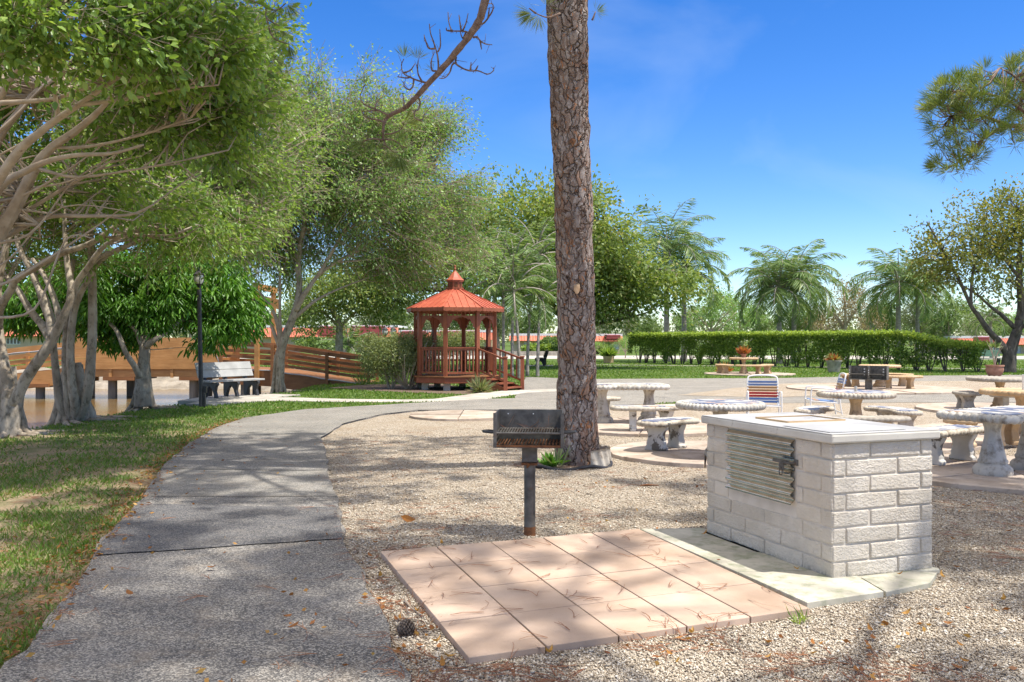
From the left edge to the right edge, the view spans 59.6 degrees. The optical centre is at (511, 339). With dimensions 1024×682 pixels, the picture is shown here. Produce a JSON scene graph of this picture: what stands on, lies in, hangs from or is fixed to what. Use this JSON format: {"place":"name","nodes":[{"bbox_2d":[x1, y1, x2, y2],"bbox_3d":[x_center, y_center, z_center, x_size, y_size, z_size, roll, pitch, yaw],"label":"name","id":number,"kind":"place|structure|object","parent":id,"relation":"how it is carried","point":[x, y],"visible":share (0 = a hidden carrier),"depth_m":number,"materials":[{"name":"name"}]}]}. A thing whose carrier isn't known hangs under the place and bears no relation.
{"place":"outdoors","nodes":[
{"label":"outdoors","id":0,"kind":"place"},
{"bbox_2d":[24,388,269,428],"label":"water","id":1,"kind":"structure","parent":0,"point":[38,412],"depth_m":30.77,"materials":[{"name":"beige liquid"}]},
{"bbox_2d":[17,366,332,390],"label":"riverbank","id":2,"kind":"structure","parent":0,"point":[166,383],"depth_m":38.98,"materials":[{"name":"soil"}]},
{"bbox_2d":[0,410,496,681],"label":"asphalt path","id":3,"kind":"structure","parent":0,"point":[152,628],"depth_m":4.74,"materials":[{"name":"grey asphalt"}]},
{"bbox_2d":[96,503,341,554],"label":"patched path","id":4,"kind":"structure","parent":3,"relation":"on","point":[187,526],"depth_m":7.06,"materials":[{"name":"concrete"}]},
{"bbox_2d":[144,397,555,496],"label":"worn path","id":5,"kind":"structure","parent":3,"relation":"on","point":[318,423],"depth_m":13.77,"materials":[{"name":"concrete"}]},
{"bbox_2d":[161,433,325,469],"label":"patched path","id":6,"kind":"structure","parent":5,"relation":"on","point":[301,453],"depth_m":11.57,"materials":[{"name":"concrete"}]},
{"bbox_2d":[186,389,556,406],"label":"concrete path","id":7,"kind":"structure","parent":0,"point":[489,395],"depth_m":22.25,"materials":[{"name":"grey concrete"}]},
{"bbox_2d":[0,341,1023,672],"bbox_3d":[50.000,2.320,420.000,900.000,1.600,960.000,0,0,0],"label":"lawn","id":8,"kind":"structure","parent":0,"point":[34,451],"depth_m":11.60,"materials":[{"name":"green plant"}]},
{"bbox_2d":[5,329,99,355],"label":"villa","id":9,"kind":"object","parent":8,"relation":"on","point":[13,342],"visible":0.17,"depth_m":80.00,"materials":[{"name":"beige paint"}]},
{"bbox_2d":[1,417,251,667],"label":"edge needles","id":10,"kind":"object","parent":8,"relation":"on","point":[95,545],"visible":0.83,"depth_m":6.17,"materials":[{"name":"brown plant"}]},
{"bbox_2d":[2,244,273,413],"bbox_3d":[-9.296,-0.049,21.256,6.895,4.879,4.115,0,0,0],"label":"weeping fig","id":11,"kind":"object","parent":8,"relation":"on","point":[232,317],"visible":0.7,"depth_m":20.61,"materials":[{"name":"green plant"}]},
{"bbox_2d":[0,45,281,438],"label":"ficus tree","id":12,"kind":"object","parent":8,"relation":"on","point":[13,390],"visible":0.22,"depth_m":14.42,"materials":[{"name":"green plant"}]},
{"bbox_2d":[0,0,311,318],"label":"ficus tree","id":13,"kind":"object","parent":8,"relation":"on","point":[164,80],"visible":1,"depth_m":10.16,"materials":[{"name":"green plant"}]},
{"bbox_2d":[13,0,346,426],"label":"ficus tree","id":14,"kind":"object","parent":8,"relation":"on","point":[73,386],"visible":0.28,"depth_m":17.20,"materials":[{"name":"green plant"}]},
{"bbox_2d":[7,284,381,398],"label":"boardwalk bridge","id":15,"kind":"structure","parent":8,"relation":"on","point":[163,363],"depth_m":31.90,"materials":[{"name":"brown wood"}]},
{"bbox_2d":[193,267,206,407],"bbox_3d":[-7.016,-0.030,20.113,0.258,3.200,0.256,-1,0,0],"label":"street lamp","id":16,"kind":"object","parent":8,"relation":"on","point":[202,394],"visible":0.89,"depth_m":20.07,"materials":[{"name":"black metal"}]},
{"bbox_2d":[178,394,299,403],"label":"bench slab","id":17,"kind":"structure","parent":8,"relation":"on","point":[227,398],"depth_m":22.89,"materials":[{"name":"concrete"}]},
{"bbox_2d":[194,361,264,397],"bbox_3d":[-7.388,1.044,23.425,0.743,0.891,1.750,0,0,34],"label":"park bench","id":18,"kind":"object","parent":17,"relation":"on","point":[225,370],"visible":0.87,"depth_m":23.46,"materials":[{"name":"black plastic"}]},
{"bbox_2d":[295,336,334,354],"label":"garden shrub","id":19,"kind":"object","parent":8,"relation":"on","point":[307,343],"visible":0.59,"depth_m":79.04,"materials":[{"name":"green plant"}]},
{"bbox_2d":[223,325,406,351],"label":"villa","id":20,"kind":"object","parent":8,"relation":"on","point":[267,339],"visible":0.25,"depth_m":104.61,"materials":[{"name":"beige paint"}]},
{"bbox_2d":[317,318,372,359],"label":"tree","id":21,"kind":"object","parent":8,"relation":"on","point":[347,344],"visible":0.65,"depth_m":59.73,"materials":[{"name":"green plant"}]},
{"bbox_2d":[270,249,432,357],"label":"round tree","id":22,"kind":"object","parent":8,"relation":"on","point":[329,302],"visible":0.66,"depth_m":45.09,"materials":[{"name":"green plant"}]},
{"bbox_2d":[212,41,513,393],"bbox_3d":[-4.400,-3.345,27.889,10.169,11.459,6.893,0,0,-31],"label":"ficus tree","id":23,"kind":"object","parent":8,"relation":"on","point":[376,195],"visible":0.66,"depth_m":27.25,"materials":[{"name":"green plant"}]},
{"bbox_2d":[330,384,481,393],"bbox_3d":[-3.317,1.512,27.101,4.041,0.001,6.298,0,0,-18],"label":"mulch bed","id":24,"kind":"object","parent":8,"relation":"on","point":[401,388],"visible":0.56,"depth_m":27.48,"materials":[{"name":"brown soil"}]},
{"bbox_2d":[354,329,427,388],"bbox_3d":[-3.716,0.622,27.381,2.296,1.919,1.908,0,0,0],"label":"clipped shrub","id":25,"kind":"object","parent":24,"relation":"on","point":[377,361],"visible":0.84,"depth_m":27.03,"materials":[{"name":"green plant"}]},
{"bbox_2d":[377,336,450,388],"bbox_3d":[-3.052,0.709,27.306,2.051,1.719,1.933,0,0,37],"label":"bare stem plant","id":26,"kind":"object","parent":24,"relation":"on","point":[405,383],"visible":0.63,"depth_m":27.10,"materials":[{"name":"green plant"}]},
{"bbox_2d":[467,373,496,392],"bbox_3d":[-0.904,1.218,25.357,1.041,0.637,0.971,0,0,37],"label":"yucca plant","id":27,"kind":"object","parent":24,"relation":"on","point":[483,386],"visible":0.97,"depth_m":25.26,"materials":[{"name":"green plant"}]},
{"bbox_2d":[428,329,485,371],"bbox_3d":[-1.997,0.579,31.509,2.180,1.999,1.780,0,0,0],"label":"clipped shrub","id":28,"kind":"object","parent":8,"relation":"on","point":[454,341],"visible":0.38,"depth_m":31.25,"materials":[{"name":"green plant"}]},
{"bbox_2d":[406,265,524,390],"bbox_3d":[-1.441,-0.318,27.259,3.603,3.924,2.877,0,0,32],"label":"gazebo","id":29,"kind":"object","parent":8,"relation":"on","point":[454,297],"visible":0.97,"depth_m":26.66,"materials":[{"name":"red wood"}]},
{"bbox_2d":[446,216,536,303],"bbox_3d":[-0.596,-1.717,38.173,3.739,6.874,3.794,0,0,-24],"label":"palm tree","id":30,"kind":"object","parent":8,"relation":"on","point":[505,228],"visible":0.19,"depth_m":37.87,"materials":[{"name":"green plant"}]},
{"bbox_2d":[480,297,525,350],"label":"background tree","id":31,"kind":"object","parent":8,"relation":"on","point":[499,325],"visible":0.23,"depth_m":117.83,"materials":[{"name":"green plant"}]},
{"bbox_2d":[459,240,556,377],"bbox_3d":[-0.058,-1.044,34.286,3.697,5.529,3.777,0,0,25],"label":"palm tree","id":32,"kind":"object","parent":8,"relation":"on","point":[521,277],"visible":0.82,"depth_m":34.22,"materials":[{"name":"green plant"}]},
{"bbox_2d":[463,229,553,377],"bbox_3d":[-0.453,-1.263,35.559,3.693,5.966,3.574,0,0,37],"label":"palm tree","id":33,"kind":"object","parent":8,"relation":"on","point":[483,282],"visible":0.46,"depth_m":35.09,"materials":[{"name":"green plant"}]},
{"bbox_2d":[0,414,1023,681],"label":"needle litter","id":34,"kind":"object","parent":8,"relation":"on","point":[634,644],"visible":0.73,"depth_m":4.41,"materials":[{"name":"brown plant"}]},
{"bbox_2d":[0,417,1023,681],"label":"leaf litter","id":35,"kind":"object","parent":8,"relation":"on","point":[396,649],"visible":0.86,"depth_m":5.31,"materials":[{"name":"brown plant"}]},
{"bbox_2d":[467,223,556,375],"bbox_3d":[0.172,-1.416,35.502,4.046,6.273,4.129,0,0,36],"label":"palm tree","id":36,"kind":"object","parent":8,"relation":"on","point":[522,252],"visible":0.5,"depth_m":35.23,"materials":[{"name":"green plant"}]},
{"bbox_2d":[491,258,556,375],"bbox_3d":[1.070,-0.861,36.738,4.037,5.162,3.650,0,0,-13],"label":"palm tree","id":37,"kind":"object","parent":8,"relation":"on","point":[544,301],"visible":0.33,"depth_m":36.02,"materials":[{"name":"green plant"}]},
{"bbox_2d":[495,215,556,375],"bbox_3d":[0.989,-1.768,36.899,3.721,6.976,3.957,0,0,39],"label":"palm tree","id":38,"kind":"object","parent":8,"relation":"on","point":[540,251],"visible":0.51,"depth_m":36.86,"materials":[{"name":"green plant"}]},
{"bbox_2d":[505,306,556,335],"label":"background tree","id":39,"kind":"object","parent":8,"relation":"on","point":[522,328],"visible":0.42,"depth_m":114.11,"materials":[{"name":"green plant"}]},
{"bbox_2d":[509,333,556,350],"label":"villa","id":40,"kind":"object","parent":8,"relation":"on","point":[523,338],"visible":0.32,"depth_m":99.82,"materials":[{"name":"beige paint"}]},
{"bbox_2d":[352,163,724,339],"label":"spreading tree","id":41,"kind":"object","parent":8,"relation":"on","point":[623,274],"visible":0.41,"depth_m":45.01,"materials":[{"name":"green plant"}]},
{"bbox_2d":[163,306,1023,345],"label":"distant woods","id":42,"kind":"object","parent":8,"relation":"on","point":[699,327],"visible":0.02,"depth_m":198.62,"materials":[{"name":"green plant"}]},
{"bbox_2d":[598,345,618,362],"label":"fern pot","id":43,"kind":"object","parent":8,"relation":"on","point":[609,353],"visible":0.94,"depth_m":56.65,"materials":[{"name":"beige stone"}]},
{"bbox_2d":[633,314,663,349],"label":"background tree","id":44,"kind":"object","parent":8,"relation":"on","point":[649,326],"visible":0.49,"depth_m":114.16,"materials":[{"name":"green plant"}]},
{"bbox_2d":[618,198,715,361],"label":"palm tree","id":45,"kind":"object","parent":8,"relation":"on","point":[675,232],"visible":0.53,"depth_m":59.14,"materials":[{"name":"green plant"}]},
{"bbox_2d":[321,402,1023,681],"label":"gravel","id":46,"kind":"structure","parent":8,"relation":"on","point":[398,422],"depth_m":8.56,"materials":[{"name":"beige gravel"}]},
{"bbox_2d":[397,618,414,636],"bbox_3d":[-0.542,1.475,4.564,0.092,0.099,0.099,0,0,-30],"label":"pine cone","id":47,"kind":"object","parent":46,"relation":"on","point":[406,626],"visible":1,"depth_m":4.54,"materials":[{"name":"brown plant"}]},
{"bbox_2d":[409,410,495,420],"bbox_3d":[-1.002,1.489,17.501,2.000,0.062,1.998,0,0,0],"label":"flagstone pad","id":48,"kind":"object","parent":46,"relation":"on","point":[461,415],"visible":0.81,"depth_m":17.25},
{"bbox_2d":[482,409,576,535],"bbox_3d":[0.137,1.062,6.911,0.723,1.015,0.367,0,0,4],"label":"pedestal grill","id":49,"kind":"object","parent":46,"relation":"on","point":[530,440],"visible":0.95,"depth_m":6.91,"materials":[{"name":"black metal"}]},
{"bbox_2d":[514,460,578,468],"bbox_3d":[0.537,1.506,10.771,1.040,0.001,0.796,0,0,0],"label":"mulch bed","id":50,"kind":"object","parent":46,"relation":"on","point":[519,464],"visible":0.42,"depth_m":10.59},
{"bbox_2d":[250,0,609,465],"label":"pine tree","id":51,"kind":"object","parent":50,"relation":"on","point":[570,129],"visible":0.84,"depth_m":9.92,"materials":[{"name":"brown plant"}]},
{"bbox_2d":[591,444,611,465],"bbox_3d":[1.073,1.408,10.828,0.282,0.224,0.651,0,0,2],"label":"stone block","id":52,"kind":"object","parent":51,"relation":"attached to","point":[601,456],"visible":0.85,"depth_m":10.60,"materials":[{"name":"stone"}]},
{"bbox_2d":[537,440,572,466],"bbox_3d":[0.535,1.326,10.476,0.534,0.435,0.645,0,0,0],"label":"lily plant","id":53,"kind":"object","parent":50,"relation":"on","point":[550,460],"visible":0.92,"depth_m":10.48,"materials":[{"name":"green plant"}]},
{"bbox_2d":[535,461,612,469],"bbox_3d":[0.667,1.500,10.577,1.093,0.084,0.495,0,0,0],"label":"plastic edging","id":54,"kind":"object","parent":46,"relation":"on","point":[574,468],"visible":0.63,"depth_m":10.39,"materials":[{"name":"black plastic"}]},
{"bbox_2d":[381,529,808,664],"bbox_3d":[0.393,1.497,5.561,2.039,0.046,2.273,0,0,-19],"label":"pink paving","id":55,"kind":"structure","parent":46,"relation":"on","point":[488,634],"depth_m":5.21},
{"bbox_2d":[387,532,808,653],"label":"pine needles","id":56,"kind":"object","parent":55,"relation":"on","point":[724,613],"visible":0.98,"depth_m":5.27,"materials":[{"name":"brown plant"}]},
{"bbox_2d":[640,528,936,608],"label":"white paving","id":57,"kind":"structure","parent":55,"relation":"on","point":[812,589],"depth_m":5.56,"materials":[{"name":"white concrete"}]},
{"bbox_2d":[701,412,939,577],"bbox_3d":[2.091,1.046,6.316,0.896,0.949,1.490,0,0,-20],"label":"brick barbecue","id":58,"kind":"object","parent":57,"relation":"on","point":[833,497],"visible":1,"depth_m":5.75,"materials":[{"name":"brick"}]},
{"bbox_2d":[725,429,797,504],"bbox_3d":[1.700,0.872,6.189,0.071,0.427,0.796,0,0,-20],"label":"door","id":59,"kind":"structure","parent":58,"relation":"in","point":[759,465],"depth_m":6.18,"materials":[{"name":"grey metal"}]},
{"bbox_2d":[598,417,706,436],"bbox_3d":[2.304,1.489,15.305,3.025,0.062,3.023,0,0,0],"label":"flagstone pad","id":60,"kind":"object","parent":46,"relation":"on","point":[618,427],"visible":0.19,"depth_m":14.37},
{"bbox_2d":[597,383,669,422],"bbox_3d":[2.000,1.126,15.750,1.460,0.689,0.820,0,0,-4],"label":"stone table","id":61,"kind":"object","parent":60,"relation":"on","point":[648,389],"visible":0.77,"depth_m":15.61,"materials":[{"name":"stone"}]},
{"bbox_2d":[610,404,682,430],"bbox_3d":[2.212,1.268,14.404,1.288,0.403,0.562,0,0,-8],"label":"stone bench","id":62,"kind":"object","parent":60,"relation":"on","point":[666,410],"visible":0.81,"depth_m":14.23,"materials":[{"name":"stone"}]},
{"bbox_2d":[610,440,707,467],"bbox_3d":[2.554,1.491,11.747,2.555,0.058,2.578,0,0,0],"label":"flagstone pad","id":63,"kind":"object","parent":46,"relation":"on","point":[691,455],"visible":0.41,"depth_m":11.35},
{"bbox_2d":[636,417,699,450],"bbox_3d":[2.074,1.268,11.973,1.065,0.403,0.523,0,0,-41],"label":"stone bench","id":64,"kind":"object","parent":63,"relation":"on","point":[656,429],"visible":1,"depth_m":11.84,"materials":[{"name":"white stone"}]},
{"bbox_2d":[675,399,765,455],"bbox_3d":[2.620,1.126,11.250,1.116,0.688,1.116,0,0,-20],"label":"stone table","id":65,"kind":"object","parent":63,"relation":"on","point":[719,406],"visible":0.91,"depth_m":10.89,"materials":[{"name":"white stone"}]},
{"bbox_2d":[814,414,911,423],"bbox_3d":[4.879,1.270,12.511,1.315,0.401,0.559,0,0,17],"label":"stone bench","id":66,"kind":"object","parent":46,"relation":"on","point":[890,419],"visible":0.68,"depth_m":12.28,"materials":[{"name":"grey stone"}]},
{"bbox_2d":[942,437,982,453],"bbox_3d":[5.197,1.489,13.498,3.494,0.062,3.526,0,0,0],"label":"flagstone pad","id":67,"kind":"object","parent":46,"relation":"on","point":[947,446],"visible":0.02,"depth_m":12.35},
{"bbox_2d":[794,405,834,413],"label":"stone bench","id":68,"kind":"object","parent":67,"relation":"on","point":[816,409],"visible":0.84,"depth_m":13.79,"materials":[{"name":"grey stone"}]},
{"bbox_2d":[816,386,896,414],"bbox_3d":[5.170,1.087,13.450,1.136,0.765,1.136,0,0,-5],"label":"stone table","id":69,"kind":"object","parent":67,"relation":"on","point":[855,396],"visible":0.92,"depth_m":13.16,"materials":[{"name":"grey stone"}]},
{"bbox_2d":[863,406,922,425],"bbox_3d":[5.928,1.268,13.843,0.540,0.403,1.243,0,0,-8],"label":"stone bench","id":70,"kind":"object","parent":67,"relation":"on","point":[913,414],"visible":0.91,"depth_m":13.59,"materials":[{"name":"beige stone"}]},
{"bbox_2d":[915,402,1015,412],"bbox_3d":[10.614,1.491,18.905,3.787,0.058,3.809,0,0,0],"label":"flagstone pad","id":71,"kind":"object","parent":46,"relation":"on","point":[932,407],"visible":0.36,"depth_m":19.55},
{"bbox_2d":[952,390,981,408],"bbox_3d":[9.582,1.300,18.893,0.486,0.401,0.981,0,0,13],"label":"stone bench","id":72,"kind":"object","parent":71,"relation":"on","point":[965,398],"visible":0.94,"depth_m":18.66,"materials":[{"name":"grey stone"}]},
{"bbox_2d":[965,376,1021,406],"bbox_3d":[10.150,1.127,18.600,1.283,0.686,1.283,0,0,0],"label":"stone table","id":73,"kind":"object","parent":71,"relation":"on","point":[999,381],"visible":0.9,"depth_m":18.49,"materials":[{"name":"grey stone"}]},
{"bbox_2d":[914,423,1020,439],"bbox_3d":[8.107,1.489,14.200,3.207,0.061,3.192,0,0,0],"label":"flagstone pad","id":74,"kind":"object","parent":46,"relation":"on","point":[980,436],"visible":0.14,"depth_m":15.23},
{"bbox_2d":[978,374,1023,433],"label":"stone table","id":75,"kind":"object","parent":74,"relation":"on","point":[1017,394],"visible":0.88,"depth_m":13.89,"materials":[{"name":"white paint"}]},
{"bbox_2d":[1004,424,1019,444],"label":"stone bench","id":76,"kind":"object","parent":74,"relation":"on","point":[1011,434],"visible":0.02,"depth_m":12.45,"materials":[{"name":"beige stone"}]},
{"bbox_2d":[931,454,1023,494],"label":"flagstone pad","id":77,"kind":"object","parent":46,"relation":"on","point":[955,473],"visible":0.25,"depth_m":9.33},
{"bbox_2d":[922,424,983,465],"bbox_3d":[5.220,1.264,10.720,1.106,0.413,0.466,0,0,-34],"label":"stone bench","id":78,"kind":"object","parent":77,"relation":"on","point":[963,437],"visible":0.66,"depth_m":10.73,"materials":[{"name":"white stone"}]},
{"bbox_2d":[936,405,1023,476],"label":"stone table","id":79,"kind":"object","parent":77,"relation":"on","point":[992,460],"visible":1,"depth_m":9.62,"materials":[{"name":"white stone"}]},
{"bbox_2d":[644,229,731,361],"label":"palm tree","id":80,"kind":"object","parent":8,"relation":"on","point":[714,253],"visible":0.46,"depth_m":60.20,"materials":[{"name":"green plant"}]},
{"bbox_2d":[670,280,748,345],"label":"background tree","id":81,"kind":"object","parent":8,"relation":"on","point":[727,302],"visible":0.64,"depth_m":94.34,"materials":[{"name":"green plant"}]},
{"bbox_2d":[704,288,773,347],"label":"background tree","id":82,"kind":"object","parent":8,"relation":"on","point":[739,327],"visible":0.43,"depth_m":97.24,"materials":[{"name":"green plant"}]},
{"bbox_2d":[724,246,828,363],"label":"palm tree","id":83,"kind":"object","parent":8,"relation":"on","point":[783,282],"visible":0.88,"depth_m":55.20,"materials":[{"name":"green plant"}]},
{"bbox_2d":[767,299,821,343],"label":"background tree","id":84,"kind":"object","parent":8,"relation":"on","point":[798,327],"visible":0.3,"depth_m":107.47,"materials":[{"name":"green plant"}]},
{"bbox_2d":[744,239,849,362],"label":"palm tree","id":85,"kind":"object","parent":8,"relation":"on","point":[810,260],"visible":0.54,"depth_m":56.08,"materials":[{"name":"green plant"}]},
{"bbox_2d":[627,328,992,371],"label":"hedge","id":86,"kind":"object","parent":8,"relation":"on","point":[864,342],"visible":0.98,"depth_m":47.21,"materials":[{"name":"green plant"}]},
{"bbox_2d":[823,352,841,372],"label":"planter urn","id":87,"kind":"object","parent":8,"relation":"on","point":[833,362],"visible":0.98,"depth_m":40.83,"materials":[{"name":"grey stone"}]},
{"bbox_2d":[806,274,885,341],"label":"background tree","id":88,"kind":"object","parent":8,"relation":"on","point":[845,322],"visible":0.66,"depth_m":99.44,"materials":[{"name":"green plant"}]},
{"bbox_2d":[848,297,887,350],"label":"background tree","id":89,"kind":"object","parent":8,"relation":"on","point":[873,322],"visible":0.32,"depth_m":104.56,"materials":[{"name":"green plant"}]},
{"bbox_2d":[858,297,913,349],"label":"background tree","id":90,"kind":"object","parent":8,"relation":"on","point":[890,326],"visible":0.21,"depth_m":111.34,"materials":[{"name":"green plant"}]},
{"bbox_2d":[848,248,948,359],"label":"palm tree","id":91,"kind":"object","parent":8,"relation":"on","point":[897,285],"visible":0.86,"depth_m":57.58,"materials":[{"name":"green plant"}]},
{"bbox_2d":[875,261,956,354],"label":"palm tree","id":92,"kind":"object","parent":8,"relation":"on","point":[918,310],"visible":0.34,"depth_m":58.49,"materials":[{"name":"green plant"}]},
{"bbox_2d":[901,294,943,352],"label":"background tree","id":93,"kind":"object","parent":8,"relation":"on","point":[906,310],"visible":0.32,"depth_m":99.70,"materials":[{"name":"green plant"}]},
{"bbox_2d":[920,293,979,338],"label":"background tree","id":94,"kind":"object","parent":8,"relation":"on","point":[950,325],"visible":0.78,"depth_m":95.35,"materials":[{"name":"green plant"}]},
{"bbox_2d":[893,172,1023,372],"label":"olive tree","id":95,"kind":"object","parent":8,"relation":"on","point":[995,248],"visible":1,"depth_m":40.50,"materials":[{"name":"green plant"}]},
{"bbox_2d":[911,48,1023,180],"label":"pine tree","id":96,"kind":"object","parent":8,"relation":"on","point":[963,93],"visible":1,"depth_m":10.02,"materials":[{"name":"green plant"}]},
{"bbox_2d":[914,336,1023,353],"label":"villa","id":97,"kind":"object","parent":8,"relation":"on","point":[1020,350],"visible":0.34,"depth_m":94.82,"materials":[{"name":"beige paint"}]},
{"bbox_2d":[966,299,1014,357],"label":"tree","id":98,"kind":"object","parent":8,"relation":"on","point":[989,317],"visible":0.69,"depth_m":69.67,"materials":[{"name":"green plant"}]},
{"bbox_2d":[6,0,1023,340],"label":"sky","id":99,"kind":"structure","parent":0,"point":[788,124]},
{"bbox_2d":[240,355,1023,358],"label":"road","id":100,"kind":"structure","parent":0,"point":[650,357],"depth_m":73.68,"materials":[{"name":"grey asphalt"}]},
{"bbox_2d":[515,375,1021,406],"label":"ring path","id":101,"kind":"structure","parent":0,"point":[679,387],"depth_m":26.86,"materials":[{"name":"concrete"}]},
{"bbox_2d":[682,381,1021,397],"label":"gravel","id":102,"kind":"structure","parent":101,"relation":"on","point":[976,386],"depth_m":27.86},
{"bbox_2d":[786,383,973,394],"bbox_3d":[10.992,1.489,26.994,5.230,0.062,5.242,0,0,0],"label":"flagstone pad","id":103,"kind":"object","parent":102,"relation":"on","point":[919,389],"visible":0.66,"depth_m":26.54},
{"bbox_2d":[849,365,888,389],"bbox_3d":[10.450,1.150,26.204,1.044,0.740,0.466,0,0,30],"label":"double grill","id":104,"kind":"object","parent":103,"relation":"on","point":[868,374],"visible":1,"depth_m":26.30,"materials":[{"name":"black metal"}]},
{"bbox_2d":[886,375,922,388],"bbox_3d":[11.467,1.270,26.467,1.318,0.401,0.569,0,0,15],"label":"stone bench","id":105,"kind":"object","parent":103,"relation":"on","point":[910,379],"visible":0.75,"depth_m":26.32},
{"bbox_2d":[985,337,1004,375],"bbox_3d":[19.718,0.702,36.536,0.720,1.636,0.720,0,0,0],"label":"potted plant","id":106,"kind":"object","parent":101,"relation":"on","point":[994,370],"visible":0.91,"depth_m":36.36,"materials":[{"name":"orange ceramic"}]},
{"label":"flagstone pad","id":107,"kind":"structure","parent":0,"visible":0},
{"bbox_2d":[746,374,781,413],"bbox_3d":[4.292,1.057,15.257,0.567,0.890,0.664,0,0,12],"label":"lawn chair","id":108,"kind":"object","parent":107,"relation":"on","point":[766,387],"visible":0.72,"depth_m":15.48,"materials":[{"name":"multicoloured fabric"}]},
{"bbox_2d":[804,372,846,413],"bbox_3d":[5.778,1.057,16.492,0.664,0.890,0.567,0,0,8],"label":"lawn chair","id":109,"kind":"object","parent":107,"relation":"on","point":[840,386],"visible":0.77,"depth_m":16.33,"materials":[{"name":"white paint"}]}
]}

